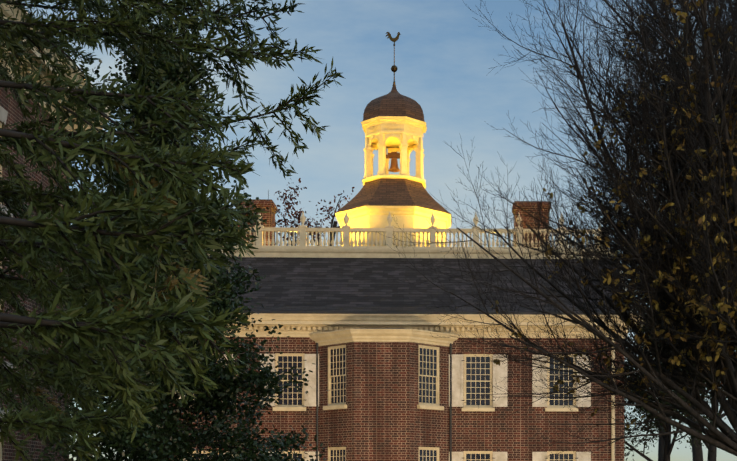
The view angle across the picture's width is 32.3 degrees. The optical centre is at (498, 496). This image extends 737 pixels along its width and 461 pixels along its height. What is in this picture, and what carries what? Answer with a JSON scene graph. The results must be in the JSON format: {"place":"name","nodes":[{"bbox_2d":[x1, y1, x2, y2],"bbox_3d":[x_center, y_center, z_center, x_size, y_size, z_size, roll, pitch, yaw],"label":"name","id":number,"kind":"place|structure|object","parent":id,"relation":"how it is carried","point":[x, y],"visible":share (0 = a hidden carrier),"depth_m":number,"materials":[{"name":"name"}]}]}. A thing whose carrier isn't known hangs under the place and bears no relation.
{"place":"outdoors","nodes":[
{"label":"outdoors","id":0,"kind":"place"},
{"bbox_2d":[0,79,68,460],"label":"annex wall","id":1,"kind":"structure","parent":0,"point":[14,112],"depth_m":27.64,"materials":[{"name":"brown brick"}]},
{"bbox_2d":[0,122,1,460],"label":"window","id":2,"kind":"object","parent":1,"relation":"in","point":[0,308],"visible":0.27,"depth_m":26.29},
{"bbox_2d":[0,106,41,430],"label":"building trim","id":3,"kind":"structure","parent":1,"relation":"attached to","point":[3,114],"depth_m":26.20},
{"bbox_2d":[0,0,110,131],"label":"annex cornice","id":4,"kind":"structure","parent":1,"relation":"on","point":[9,13],"depth_m":27.41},
{"bbox_2d":[0,28,328,460],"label":"holly","id":5,"kind":"object","parent":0,"point":[177,446],"depth_m":21.29,"materials":[{"name":"green plant"}]},
{"bbox_2d":[0,0,345,460],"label":"conifer","id":6,"kind":"object","parent":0,"point":[144,289],"depth_m":4.85,"materials":[{"name":"green plant"}]},
{"bbox_2d":[20,0,736,460],"label":"sky","id":7,"kind":"structure","parent":0,"point":[443,56],"materials":[{"name":"blue"}]},
{"bbox_2d":[372,134,418,146],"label":"cupola ceiling","id":8,"kind":"structure","parent":0,"point":[392,142],"depth_m":47.21,"materials":[{"name":"paint"}]},
{"bbox_2d":[376,0,736,460],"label":"bare tree","id":9,"kind":"object","parent":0,"point":[653,36],"depth_m":14.28,"materials":[{"name":"brown plant"}]},
{"bbox_2d":[490,0,736,427],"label":"bare tree leaves","id":10,"kind":"object","parent":9,"relation":"attached to","point":[722,308],"visible":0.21,"depth_m":13.98,"materials":[{"name":"plant"}]},
{"label":"ground","id":11,"kind":"structure","parent":0,"visible":0},
{"bbox_2d":[69,210,120,458],"bbox_3d":[-14.753,-4.664,46.090,6.610,12.875,6.846,0,0,-2],"label":"trunk","id":12,"kind":"object","parent":11,"relation":"on","point":[72,408],"depth_m":45.30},
{"bbox_2d":[275,195,343,245],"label":"tree branches","id":13,"kind":"object","parent":11,"relation":"on","point":[334,224],"visible":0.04,"depth_m":56.18,"materials":[{"name":"brown plant"}]},
{"bbox_2d":[275,178,354,245],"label":"tree leaves","id":14,"kind":"object","parent":13,"relation":"on","point":[296,213],"visible":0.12,"depth_m":56.79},
{"bbox_2d":[319,342,353,460],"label":"bay wall","id":15,"kind":"structure","parent":11,"relation":"on","point":[336,427],"depth_m":40.06,"materials":[{"name":"brick"}]},
{"bbox_2d":[354,342,408,460],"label":"bay wall","id":16,"kind":"structure","parent":11,"relation":"on","point":[381,401],"depth_m":39.49,"materials":[{"name":"brick"}]},
{"bbox_2d":[142,337,623,460],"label":"wall","id":17,"kind":"structure","parent":11,"relation":"on","point":[489,431],"depth_m":40.84,"materials":[{"name":"brick"}]},
{"bbox_2d":[175,354,590,460],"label":"shutters","id":18,"kind":"object","parent":17,"relation":"attached to","point":[500,371],"visible":0.56,"depth_m":40.76,"materials":[{"name":"paint"}]},
{"bbox_2d":[316,343,451,460],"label":"downspouts","id":19,"kind":"object","parent":17,"relation":"attached to","point":[450,400],"visible":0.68,"depth_m":40.70,"materials":[{"name":"grey metal"}]},
{"bbox_2d":[192,247,642,460],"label":"white trim","id":20,"kind":"structure","parent":17,"relation":"attached to","point":[324,329],"depth_m":40.51,"materials":[{"name":"paint"}]},
{"bbox_2d":[354,328,406,328],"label":"bay roof","id":21,"kind":"structure","parent":20,"relation":"on","point":[380,328],"depth_m":39.57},
{"bbox_2d":[206,257,623,307],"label":"roof","id":22,"kind":"structure","parent":20,"relation":"on","point":[363,282],"depth_m":42.21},
{"bbox_2d":[238,306,627,314],"bbox_3d":[-3.703,-5.975,40.570,15.840,0.120,0.825,0,19,-2],"label":"roof kick","id":23,"kind":"object","parent":20,"relation":"on","point":[350,308],"visible":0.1,"depth_m":40.55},
{"bbox_2d":[244,311,639,314],"bbox_3d":[-3.693,-5.856,40.220,16.740,0.070,0.160,0,0,-2],"label":"eave gutter","id":24,"kind":"object","parent":20,"relation":"on","point":[351,312],"visible":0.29,"depth_m":40.14,"materials":[{"name":"metal"}]},
{"bbox_2d":[611,338,614,460],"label":"corner downpipes","id":25,"kind":"object","parent":20,"relation":"attached to","point":[612,428],"visible":0.23,"depth_m":40.79,"materials":[{"name":"white paint"}]},
{"bbox_3d":[-3.880,-8.536,46.718,15.700,0.040,6.300,0,0,-2],"label":"roof deck","id":26,"kind":"object","parent":20,"relation":"on","visible":0},
{"bbox_2d":[236,199,277,245],"bbox_3d":[-8.978,-9.571,46.571,1.410,2.590,1.110,0,0,-2],"label":"chimney","id":27,"kind":"object","parent":26,"relation":"on","point":[269,204],"visible":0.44,"depth_m":46.11,"materials":[{"name":"brick"}]},
{"bbox_2d":[335,116,450,246],"bbox_3d":[-3.880,-11.151,46.718,4.213,5.190,4.213,0,0,-2],"label":"cupola","id":28,"kind":"object","parent":26,"relation":"on","point":[406,127],"visible":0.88,"depth_m":45.66,"materials":[{"name":"white paint"}]},
{"bbox_2d":[386,152,399,158],"bbox_3d":[-3.898,-12.246,46.717,0.875,1.160,0.500,0,0,-2],"label":"bell yoke","id":29,"kind":"object","parent":28,"relation":"attached to","point":[391,155],"visible":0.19,"depth_m":46.66,"materials":[{"name":"brown wood"}]},
{"bbox_2d":[388,158,399,171],"bbox_3d":[-3.880,-12.286,46.718,0.450,0.520,0.450,0,0,-2],"label":"bell","id":30,"kind":"object","parent":29,"relation":"hanging from","point":[394,167],"visible":1,"depth_m":46.61,"materials":[{"name":"brown metal"}]},
{"bbox_2d":[335,178,451,223],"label":"cupola roof","id":31,"kind":"structure","parent":28,"relation":"on","point":[391,192],"depth_m":45.44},
{"bbox_2d":[363,86,424,121],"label":"dome roof","id":32,"kind":"structure","parent":28,"relation":"on","point":[394,102],"depth_m":45.83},
{"bbox_2d":[386,32,399,85],"bbox_3d":[-3.918,-16.219,46.731,0.546,2.045,0.257,0,0,19],"label":"weather vane","id":33,"kind":"object","parent":32,"relation":"on","point":[394,68],"visible":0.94,"depth_m":46.70,"materials":[{"name":"black metal"}]},
{"bbox_2d":[213,211,608,248],"bbox_3d":[-3.880,-9.234,46.718,15.280,1.335,6.240,0,0,-2],"label":"balustrade","id":34,"kind":"object","parent":26,"relation":"on","point":[346,230],"visible":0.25,"depth_m":43.67,"materials":[{"name":"white paint"}]},
{"bbox_2d":[512,201,550,246],"bbox_3d":[1.218,-9.571,46.864,1.410,2.590,1.110,0,0,-2],"label":"chimney","id":35,"kind":"object","parent":26,"relation":"on","point":[526,218],"visible":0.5,"depth_m":46.38,"materials":[{"name":"brick"}]},
{"bbox_3d":[-3.700,-2.256,40.467,12.580,5.080,1.025,0,0,-2],"label":"window backing","id":36,"kind":"object","parent":17,"relation":"attached to","visible":0},
{"bbox_2d":[194,348,572,460],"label":"window panes","id":37,"kind":"object","parent":36,"relation":"attached to","point":[285,397],"visible":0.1,"depth_m":40.73,"materials":[{"name":"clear glass"}]},
{"bbox_2d":[409,342,448,460],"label":"bay wall","id":38,"kind":"structure","parent":11,"relation":"on","point":[428,428],"depth_m":40.12,"materials":[{"name":"brick"}]},
{"bbox_2d":[624,331,702,460],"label":"tree branches","id":39,"kind":"object","parent":11,"relation":"on","point":[668,445],"visible":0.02,"depth_m":50.19,"materials":[{"name":"brown plant"}]},
{"bbox_2d":[624,298,735,460],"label":"tree leaves","id":40,"kind":"object","parent":39,"relation":"attached to","point":[654,427],"visible":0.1,"depth_m":49.75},
{"bbox_2d":[630,289,702,460],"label":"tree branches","id":41,"kind":"object","parent":11,"relation":"on","point":[697,453],"depth_m":70.93,"materials":[{"name":"brown plant"}]},
{"bbox_2d":[631,167,736,460],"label":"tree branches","id":42,"kind":"object","parent":11,"relation":"on","point":[660,448],"depth_m":61.11,"materials":[{"name":"brown plant"}]},
{"bbox_2d":[675,353,735,460],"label":"tree branches","id":43,"kind":"object","parent":11,"relation":"on","point":[712,456],"depth_m":61.49,"materials":[{"name":"brown plant"}]}
]}

